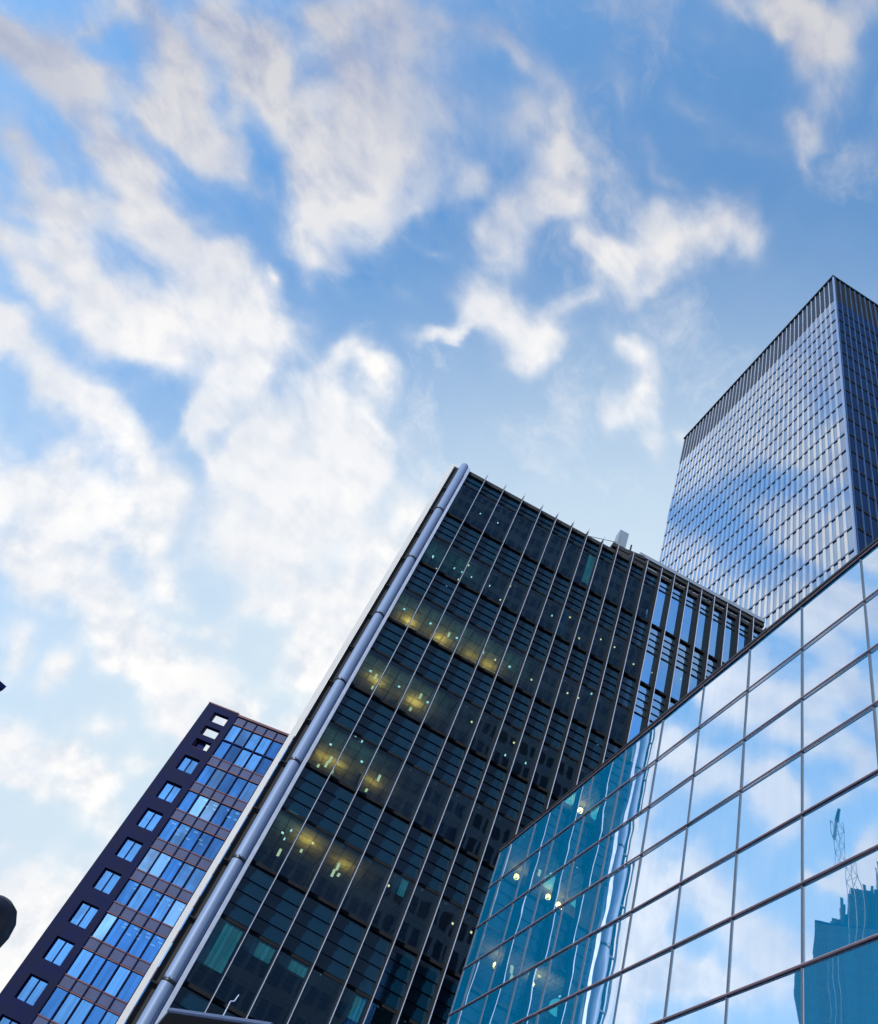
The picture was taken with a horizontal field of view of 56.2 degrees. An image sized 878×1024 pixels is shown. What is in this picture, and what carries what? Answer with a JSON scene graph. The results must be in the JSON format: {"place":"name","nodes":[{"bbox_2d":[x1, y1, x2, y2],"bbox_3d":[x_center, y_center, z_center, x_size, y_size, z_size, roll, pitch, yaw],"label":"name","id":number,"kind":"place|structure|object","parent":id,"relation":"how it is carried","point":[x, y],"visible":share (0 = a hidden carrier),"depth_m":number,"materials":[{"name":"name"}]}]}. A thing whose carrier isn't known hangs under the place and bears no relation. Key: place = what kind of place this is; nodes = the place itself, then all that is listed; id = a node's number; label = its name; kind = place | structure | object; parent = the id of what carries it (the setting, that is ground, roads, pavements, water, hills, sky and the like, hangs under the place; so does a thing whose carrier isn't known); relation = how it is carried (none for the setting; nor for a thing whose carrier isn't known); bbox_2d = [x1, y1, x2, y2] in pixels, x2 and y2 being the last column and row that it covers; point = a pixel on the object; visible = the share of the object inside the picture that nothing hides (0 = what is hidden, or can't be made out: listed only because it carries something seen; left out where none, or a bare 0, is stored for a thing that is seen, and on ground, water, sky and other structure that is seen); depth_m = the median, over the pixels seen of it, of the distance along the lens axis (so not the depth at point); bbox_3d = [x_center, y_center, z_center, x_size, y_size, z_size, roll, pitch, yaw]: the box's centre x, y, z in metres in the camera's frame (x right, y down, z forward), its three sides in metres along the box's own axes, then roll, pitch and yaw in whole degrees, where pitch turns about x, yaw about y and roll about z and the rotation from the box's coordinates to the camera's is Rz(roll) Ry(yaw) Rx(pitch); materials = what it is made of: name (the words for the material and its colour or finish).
{"place":"outdoors","nodes":[
{"label":"outdoors","id":0,"kind":"place"},
{"bbox_2d":[0,702,294,1023],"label":"office tower","id":1,"kind":"structure","parent":0,"point":[92,954],"depth_m":64.42,"materials":[{"name":"blue glass"}]},
{"bbox_2d":[15,974,48,1005],"bbox_3d":[-28.619,33.712,57.923,1.518,1.683,0.085,18,-50,10],"label":"small window","id":2,"kind":"structure","parent":1,"relation":"in","point":[34,986],"depth_m":57.98,"materials":[{"name":"blue glass"}]},
{"bbox_2d":[39,987,66,1018],"bbox_3d":[-26.913,34.305,57.474,1.043,1.880,0.017,18,-50,10],"label":"window","id":3,"kind":"structure","parent":1,"relation":"in","point":[57,996],"depth_m":57.48,"materials":[{"name":"blue glass"}]},
{"bbox_2d":[43,937,74,965],"bbox_3d":[-27.698,32.104,60.020,1.518,1.683,0.085,18,-50,10],"label":"small window","id":4,"kind":"structure","parent":1,"relation":"in","point":[60,948],"depth_m":60.08,"materials":[{"name":"blue glass"}]},
{"bbox_2d":[52,993,79,1023],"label":"window","id":5,"kind":"structure","parent":1,"relation":"in","point":[71,1000],"depth_m":57.30,"materials":[{"name":"blue glass"}]},
{"bbox_2d":[66,949,92,977],"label":"window","id":6,"kind":"structure","parent":1,"relation":"in","point":[84,956],"depth_m":59.58,"materials":[{"name":"blue glass"}]},
{"bbox_2d":[66,999,92,1023],"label":"window","id":7,"kind":"structure","parent":1,"relation":"in","point":[84,1006],"depth_m":57.24,"materials":[{"name":"blue glass"}]},
{"bbox_2d":[69,902,97,928],"bbox_3d":[-26.777,30.496,62.117,1.518,1.683,0.085,18,-50,10],"label":"small window","id":8,"kind":"structure","parent":1,"relation":"in","point":[85,912],"depth_m":62.18,"materials":[{"name":"blue glass"}]},
{"bbox_2d":[79,954,104,983],"bbox_3d":[-25.016,33.016,59.387,1.043,1.880,0.006,18,-50,10],"label":"window","id":9,"kind":"structure","parent":1,"relation":"in","point":[94,965],"depth_m":59.39,"materials":[{"name":"blue glass"}]},
{"bbox_2d":[83,1005,105,1023],"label":"window","id":10,"kind":"structure","parent":1,"relation":"in","point":[96,1014],"depth_m":57.22,"materials":[{"name":"blue glass"}]},
{"bbox_2d":[91,913,116,939],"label":"window","id":11,"kind":"structure","parent":1,"relation":"in","point":[101,930],"depth_m":61.67,"materials":[{"name":"blue glass"}]},
{"bbox_2d":[91,960,117,989],"bbox_3d":[-24.040,33.336,59.204,1.043,1.880,0.014,18,-50,10],"label":"window","id":12,"kind":"structure","parent":1,"relation":"in","point":[107,970],"depth_m":59.21,"materials":[{"name":"blue glass"}]},
{"bbox_2d":[93,869,121,893],"bbox_3d":[-25.856,28.888,64.214,1.518,1.683,0.085,18,-50,10],"label":"small window","id":13,"kind":"structure","parent":1,"relation":"in","point":[108,879],"depth_m":64.28,"materials":[{"name":"blue glass"}]},
{"bbox_2d":[104,918,128,945],"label":"window","id":14,"kind":"structure","parent":1,"relation":"in","point":[120,925],"depth_m":61.50,"materials":[{"name":"blue glass"}]},
{"bbox_2d":[104,966,130,995],"bbox_3d":[-23.065,33.655,59.020,1.043,1.880,0.021,18,-50,10],"label":"window","id":15,"kind":"structure","parent":1,"relation":"in","point":[120,975],"depth_m":59.03,"materials":[{"name":"blue glass"}]},
{"bbox_2d":[115,879,138,904],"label":"window","id":16,"kind":"structure","parent":1,"relation":"in","point":[131,885],"depth_m":63.78,"materials":[{"name":"blue glass"}]},
{"bbox_2d":[116,924,140,951],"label":"window","id":17,"kind":"structure","parent":1,"relation":"in","point":[132,931],"depth_m":61.31,"materials":[{"name":"blue glass"}]},
{"bbox_2d":[116,838,142,861],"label":"small window","id":18,"kind":"structure","parent":1,"relation":"in","point":[130,847],"depth_m":66.39,"materials":[{"name":"blue glass"}]},
{"bbox_2d":[117,971,142,1001],"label":"window","id":19,"kind":"structure","parent":1,"relation":"in","point":[134,979],"depth_m":58.85,"materials":[{"name":"blue glass"}]},
{"bbox_2d":[127,884,150,909],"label":"window","id":20,"kind":"structure","parent":1,"relation":"in","point":[142,891],"depth_m":63.60,"materials":[{"name":"blue glass"}]},
{"bbox_2d":[128,929,152,957],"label":"window","id":21,"kind":"structure","parent":1,"relation":"in","point":[143,938],"depth_m":61.11,"materials":[{"name":"blue glass"}]},
{"bbox_2d":[137,848,159,871],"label":"window","id":22,"kind":"structure","parent":1,"relation":"in","point":[151,855],"depth_m":65.87,"materials":[{"name":"blue glass"}]},
{"bbox_2d":[137,809,162,830],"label":"small window","id":23,"kind":"structure","parent":1,"relation":"in","point":[149,820],"depth_m":68.50,"materials":[{"name":"blue glass"}]},
{"bbox_2d":[139,890,161,915],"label":"window","id":24,"kind":"structure","parent":1,"relation":"in","point":[149,904],"depth_m":63.41,"materials":[{"name":"blue glass"}]},
{"bbox_2d":[141,934,164,962],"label":"window","id":25,"kind":"structure","parent":1,"relation":"in","point":[152,949],"depth_m":60.94,"materials":[{"name":"blue glass"}]},
{"bbox_2d":[149,853,170,876],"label":"window","id":26,"kind":"structure","parent":1,"relation":"in","point":[163,859],"depth_m":65.69,"materials":[{"name":"blue glass"}]},
{"bbox_2d":[151,894,173,920],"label":"window","id":27,"kind":"structure","parent":1,"relation":"in","point":[166,901],"depth_m":63.22,"materials":[{"name":"blue glass"}]},
{"bbox_2d":[156,781,181,801],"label":"small window","id":28,"kind":"structure","parent":1,"relation":"in","point":[169,791],"depth_m":70.59,"materials":[{"name":"blue glass"}]},
{"bbox_2d":[158,818,179,840],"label":"window","id":29,"kind":"structure","parent":1,"relation":"in","point":[171,825],"depth_m":67.98,"materials":[{"name":"blue glass"}]},
{"bbox_2d":[160,857,182,881],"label":"window","id":30,"kind":"structure","parent":1,"relation":"in","point":[174,864],"depth_m":65.50,"materials":[{"name":"blue glass"}]},
{"bbox_2d":[163,900,185,926],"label":"window","id":31,"kind":"structure","parent":1,"relation":"in","point":[177,908],"depth_m":63.04,"materials":[{"name":"blue glass"}]},
{"bbox_2d":[169,823,189,845],"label":"window","id":32,"kind":"structure","parent":1,"relation":"in","point":[182,830],"depth_m":67.80,"materials":[{"name":"blue glass"}]},
{"bbox_2d":[172,862,193,886],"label":"window","id":33,"kind":"structure","parent":1,"relation":"in","point":[186,869],"depth_m":65.33,"materials":[{"name":"blue glass"}]},
{"bbox_2d":[177,791,197,811],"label":"window","id":34,"kind":"structure","parent":1,"relation":"in","point":[190,796],"depth_m":70.07,"materials":[{"name":"blue glass"}]},
{"bbox_2d":[177,755,198,773],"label":"small window","id":35,"kind":"structure","parent":1,"relation":"in","point":[188,764],"depth_m":72.77,"materials":[{"name":"blue glass"}]},
{"bbox_2d":[180,827,201,850],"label":"window","id":36,"kind":"structure","parent":1,"relation":"in","point":[193,835],"depth_m":67.60,"materials":[{"name":"blue glass"}]},
{"bbox_2d":[184,867,205,892],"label":"window","id":37,"kind":"structure","parent":1,"relation":"in","point":[197,874],"depth_m":65.14,"materials":[{"name":"blue glass"}]},
{"bbox_2d":[188,795,208,816],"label":"window","id":38,"kind":"structure","parent":1,"relation":"in","point":[201,801],"depth_m":69.90,"materials":[{"name":"blue glass"}]},
{"bbox_2d":[191,832,212,855],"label":"window","id":39,"kind":"structure","parent":1,"relation":"in","point":[205,838],"depth_m":67.42,"materials":[{"name":"blue glass"}]},
{"bbox_2d":[196,764,214,784],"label":"window","id":40,"kind":"structure","parent":1,"relation":"in","point":[208,770],"depth_m":72.18,"materials":[{"name":"blue glass"}]},
{"bbox_2d":[199,799,219,820],"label":"window","id":41,"kind":"structure","parent":1,"relation":"in","point":[210,808],"depth_m":69.71,"materials":[{"name":"blue glass"}]},
{"bbox_2d":[203,837,223,860],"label":"window","id":42,"kind":"structure","parent":1,"relation":"in","point":[216,843],"depth_m":67.24,"materials":[{"name":"blue glass"}]},
{"bbox_2d":[206,769,225,788],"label":"window","id":43,"kind":"structure","parent":1,"relation":"in","point":[218,774],"depth_m":71.99,"materials":[{"name":"blue glass"}]},
{"bbox_2d":[210,804,229,825],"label":"window","id":44,"kind":"structure","parent":1,"relation":"in","point":[222,811],"depth_m":69.52,"materials":[{"name":"blue glass"}]},
{"bbox_2d":[217,773,236,792],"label":"window","id":45,"kind":"structure","parent":1,"relation":"in","point":[229,778],"depth_m":71.80,"materials":[{"name":"blue glass"}]},
{"bbox_2d":[221,808,241,830],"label":"window","id":46,"kind":"structure","parent":1,"relation":"in","point":[232,817],"depth_m":69.34,"materials":[{"name":"blue glass"}]},
{"bbox_2d":[223,745,240,762],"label":"window","id":47,"kind":"structure","parent":1,"relation":"in","point":[234,750],"depth_m":74.03,"materials":[{"name":"blue glass"}]},
{"bbox_2d":[228,777,246,797],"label":"window","id":48,"kind":"structure","parent":1,"relation":"in","point":[239,783],"depth_m":71.62,"materials":[{"name":"blue glass"}]},
{"bbox_2d":[233,749,251,766],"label":"window","id":49,"kind":"structure","parent":1,"relation":"in","point":[244,755],"depth_m":73.86,"materials":[{"name":"blue glass"}]},
{"bbox_2d":[238,782,257,801],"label":"window","id":50,"kind":"structure","parent":1,"relation":"in","point":[246,794],"depth_m":71.43,"materials":[{"name":"blue glass"}]},
{"bbox_2d":[244,753,261,770],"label":"window","id":51,"kind":"structure","parent":1,"relation":"in","point":[254,759],"depth_m":73.69,"materials":[{"name":"blue glass"}]},
{"bbox_2d":[255,757,272,775],"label":"window","id":52,"kind":"structure","parent":1,"relation":"in","point":[265,763],"depth_m":73.50,"materials":[{"name":"blue glass"}]},
{"bbox_2d":[0,0,877,992],"label":"sky","id":53,"kind":"structure","parent":0,"point":[271,270],"materials":[{"name":"blue"}]},
{"bbox_2d":[658,275,877,629],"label":"glass skyscraper","id":54,"kind":"structure","parent":0,"point":[772,517],"depth_m":130.50,"materials":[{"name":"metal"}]},
{"bbox_2d":[658,301,853,629],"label":"window","id":55,"kind":"structure","parent":54,"relation":"in","point":[843,446],"depth_m":127.84,"materials":[{"name":"blue glass"}]},
{"bbox_2d":[838,301,877,435],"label":"side window","id":56,"kind":"structure","parent":54,"relation":"in","point":[848,401],"depth_m":132.97,"materials":[{"name":"blue glass"}]},
{"label":"ground","id":57,"kind":"structure","parent":0,"visible":0},
{"bbox_2d":[0,895,16,947],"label":"street lamp","id":58,"kind":"object","parent":57,"relation":"on","point":[8,914],"visible":1,"depth_m":7.20,"materials":[{"name":"metal"}]},
{"bbox_2d":[116,463,766,1023],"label":"dark office block","id":59,"kind":"structure","parent":57,"relation":"on","point":[510,665],"depth_m":35.75,"materials":[{"name":"black glass"}]},
{"bbox_2d":[157,1008,272,1023],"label":"entrance canopy","id":60,"kind":"object","parent":59,"relation":"attached to","point":[175,1016],"visible":1,"depth_m":14.44,"materials":[{"name":"paint"}]},
{"bbox_2d":[361,649,389,676],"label":"window pane","id":61,"kind":"structure","parent":59,"relation":"in","point":[374,662],"depth_m":37.19,"materials":[{"name":"clear glass"}]},
{"bbox_2d":[382,660,413,691],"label":"window pane","id":62,"kind":"structure","parent":59,"relation":"in","point":[395,674],"depth_m":37.15,"materials":[{"name":"clear glass"}]},
{"bbox_2d":[389,588,422,625],"bbox_3d":[-1.608,4.609,40.078,1.010,2.166,0.001,29,-49,1],"label":"window pane","id":63,"kind":"structure","parent":59,"relation":"in","point":[404,609],"depth_m":40.05,"materials":[{"name":"clear glass"}]},
{"bbox_2d":[406,673,437,707],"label":"window pane","id":64,"kind":"structure","parent":59,"relation":"in","point":[421,689],"depth_m":37.09,"materials":[{"name":"clear glass"}]},
{"bbox_2d":[409,598,443,637],"bbox_3d":[-0.596,5.160,40.056,1.174,2.166,0.002,29,-49,1],"label":"window pane","id":65,"kind":"structure","parent":59,"relation":"in","point":[428,614],"depth_m":40.03,"materials":[{"name":"clear glass"}]},
{"bbox_2d":[421,536,449,568],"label":"window pane","id":66,"kind":"structure","parent":59,"relation":"in","point":[436,550],"depth_m":43.32,"materials":[{"name":"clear glass"}]},
{"bbox_2d":[430,687,460,724],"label":"window pane","id":67,"kind":"structure","parent":59,"relation":"in","point":[445,704],"depth_m":37.00,"materials":[{"name":"clear glass"}]},
{"bbox_2d":[432,610,465,650],"bbox_3d":[0.494,5.753,40.032,1.189,2.166,0.001,29,-49,1],"label":"window pane","id":68,"kind":"structure","parent":59,"relation":"in","point":[450,627],"depth_m":40.01,"materials":[{"name":"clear glass"}]},
{"bbox_2d":[439,545,469,579],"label":"window pane","id":69,"kind":"structure","parent":59,"relation":"in","point":[455,561],"depth_m":43.28,"materials":[{"name":"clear glass"}]},
{"bbox_2d":[447,484,477,519],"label":"window pane","id":70,"kind":"structure","parent":59,"relation":"in","point":[465,497],"depth_m":46.81,"materials":[{"name":"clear glass"}]},
{"bbox_2d":[453,700,480,739],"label":"window pane","id":71,"kind":"structure","parent":59,"relation":"in","point":[465,721],"depth_m":36.89,"materials":[{"name":"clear glass"}]},
{"bbox_2d":[455,622,487,663],"bbox_3d":[1.584,6.346,40.008,1.174,2.166,0.001,29,-49,1],"label":"window pane","id":72,"kind":"structure","parent":59,"relation":"in","point":[472,641],"depth_m":39.98,"materials":[{"name":"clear glass"}]},
{"bbox_2d":[460,557,490,591],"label":"window pane","id":73,"kind":"structure","parent":59,"relation":"in","point":[476,572],"depth_m":43.26,"materials":[{"name":"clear glass"}]},
{"bbox_2d":[465,493,496,530],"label":"window pane","id":74,"kind":"structure","parent":59,"relation":"in","point":[482,507],"depth_m":46.79,"materials":[{"name":"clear glass"}]},
{"bbox_2d":[472,711,500,755],"bbox_3d":[2.057,9.871,36.717,0.981,2.166,0.001,29,-49,1],"label":"window pane","id":75,"kind":"structure","parent":59,"relation":"in","point":[486,731],"depth_m":36.76,"materials":[{"name":"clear glass"}]},
{"bbox_2d":[478,634,506,673],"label":"window pane","id":76,"kind":"structure","parent":59,"relation":"in","point":[491,656],"depth_m":39.96,"materials":[{"name":"clear glass"}]},
{"bbox_2d":[482,568,510,603],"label":"window pane","id":77,"kind":"structure","parent":59,"relation":"in","point":[497,583],"depth_m":43.23,"materials":[{"name":"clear glass"}]},
{"bbox_2d":[484,503,514,541],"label":"window pane","id":78,"kind":"structure","parent":59,"relation":"in","point":[498,525],"depth_m":46.76,"materials":[{"name":"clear glass"}]},
{"bbox_2d":[491,722,520,767],"bbox_3d":[2.958,10.361,36.697,0.951,2.166,0.003,29,-49,1],"label":"window pane","id":79,"kind":"structure","parent":59,"relation":"in","point":[507,740],"depth_m":36.67,"materials":[{"name":"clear glass"}]},
{"bbox_2d":[497,645,524,683],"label":"window pane","id":80,"kind":"structure","parent":59,"relation":"in","point":[513,658],"depth_m":39.94,"materials":[{"name":"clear glass"}]},
{"bbox_2d":[503,579,527,612],"label":"window pane","id":81,"kind":"structure","parent":59,"relation":"in","point":[514,598],"depth_m":43.22,"materials":[{"name":"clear glass"}]},
{"bbox_2d":[504,514,533,551],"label":"window pane","id":82,"kind":"structure","parent":59,"relation":"in","point":[519,532],"depth_m":46.74,"materials":[{"name":"blue glass"}]},
{"bbox_2d":[512,733,539,779],"bbox_3d":[3.845,10.844,36.678,0.951,2.166,0.001,29,-49,1],"label":"window pane","id":83,"kind":"structure","parent":59,"relation":"in","point":[528,748],"depth_m":36.65,"materials":[{"name":"blue glass"}]},
{"bbox_2d":[517,655,542,694],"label":"window pane","id":84,"kind":"structure","parent":59,"relation":"in","point":[532,667],"depth_m":39.93,"materials":[{"name":"blue glass"}]},
{"bbox_2d":[520,588,544,622],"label":"window pane","id":85,"kind":"structure","parent":59,"relation":"in","point":[534,601],"depth_m":43.20,"materials":[{"name":"blue glass"}]},
{"bbox_2d":[524,524,549,560],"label":"window pane","id":86,"kind":"structure","parent":59,"relation":"in","point":[534,548],"depth_m":46.71,"materials":[{"name":"blue glass"}]},
{"bbox_2d":[532,744,558,789],"bbox_3d":[4.713,11.316,36.659,0.906,2.166,0.002,29,-49,1],"label":"window pane","id":87,"kind":"structure","parent":59,"relation":"in","point":[545,767],"depth_m":36.64,"materials":[{"name":"blue glass"}]},
{"bbox_2d":[536,665,560,704],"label":"window pane","id":88,"kind":"structure","parent":59,"relation":"in","point":[548,684],"depth_m":39.90,"materials":[{"name":"blue glass"}]},
{"bbox_2d":[538,598,561,631],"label":"window pane","id":89,"kind":"structure","parent":59,"relation":"in","point":[551,611],"depth_m":43.18,"materials":[{"name":"blue glass"}]},
{"bbox_2d":[540,533,564,569],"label":"window pane","id":90,"kind":"structure","parent":59,"relation":"in","point":[551,555],"depth_m":46.70,"materials":[{"name":"blue glass"}]},
{"bbox_2d":[552,754,577,796],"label":"window pane","id":91,"kind":"structure","parent":59,"relation":"in","point":[567,769],"depth_m":36.68,"materials":[{"name":"blue glass"}]},
{"bbox_2d":[555,675,577,714],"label":"window pane","id":92,"kind":"structure","parent":59,"relation":"in","point":[566,694],"depth_m":39.88,"materials":[{"name":"blue glass"}]},
{"bbox_2d":[556,607,578,641],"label":"window pane","id":93,"kind":"structure","parent":59,"relation":"in","point":[565,630],"depth_m":43.16,"materials":[{"name":"blue glass"}]},
{"bbox_2d":[557,541,580,578],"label":"window pane","id":94,"kind":"structure","parent":59,"relation":"in","point":[566,567],"depth_m":46.66,"materials":[{"name":"blue glass"}]},
{"bbox_2d":[573,616,594,650],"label":"window pane","id":95,"kind":"structure","parent":59,"relation":"in","point":[585,628],"depth_m":43.14,"materials":[{"name":"blue glass"}]},
{"bbox_2d":[573,684,595,724],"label":"window pane","id":96,"kind":"structure","parent":59,"relation":"in","point":[586,696],"depth_m":39.87,"materials":[{"name":"blue glass"}]},
{"bbox_2d":[574,550,595,587],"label":"window pane","id":97,"kind":"structure","parent":59,"relation":"in","point":[586,563],"depth_m":46.65,"materials":[{"name":"blue glass"}]},
{"bbox_2d":[590,625,610,659],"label":"window pane","id":98,"kind":"structure","parent":59,"relation":"in","point":[602,636],"depth_m":43.12,"materials":[{"name":"blue glass"}]},
{"bbox_2d":[590,558,610,595],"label":"window pane","id":99,"kind":"structure","parent":59,"relation":"in","point":[602,569],"depth_m":46.64,"materials":[{"name":"blue glass"}]},
{"bbox_2d":[591,694,612,733],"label":"window pane","id":100,"kind":"structure","parent":59,"relation":"in","point":[601,716],"depth_m":39.85,"materials":[{"name":"blue glass"}]},
{"bbox_2d":[608,634,626,668],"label":"window pane","id":101,"kind":"structure","parent":59,"relation":"in","point":[618,645],"depth_m":43.10,"materials":[{"name":"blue glass"}]},
{"bbox_2d":[590,530,646,565],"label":"window cleaning machine","id":102,"kind":"object","parent":59,"relation":"on","point":[621,539],"depth_m":49.38,"materials":[{"name":"paint"}]},
{"bbox_2d":[609,704,629,743],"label":"window pane","id":103,"kind":"structure","parent":59,"relation":"in","point":[621,715],"depth_m":39.83,"materials":[{"name":"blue glass"}]},
{"bbox_2d":[624,643,642,677],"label":"window pane","id":104,"kind":"structure","parent":59,"relation":"in","point":[634,653],"depth_m":43.08,"materials":[{"name":"blue glass"}]},
{"bbox_2d":[628,713,644,741],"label":"window pane","id":105,"kind":"structure","parent":59,"relation":"in","point":[637,726],"depth_m":40.14,"materials":[{"name":"blue glass"}]},
{"bbox_2d":[639,552,764,628],"bbox_3d":[15.676,4.958,49.368,8.532,1.360,0.330,29,-49,1],"label":"roof rail screen","id":106,"kind":"object","parent":59,"relation":"on","point":[697,588],"visible":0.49,"depth_m":49.54,"materials":[{"name":"paint"}]},
{"bbox_2d":[446,537,877,1023],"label":"mirror glass building","id":107,"kind":"structure","parent":57,"relation":"on","point":[704,851],"depth_m":15.87,"materials":[{"name":"blue glass"}]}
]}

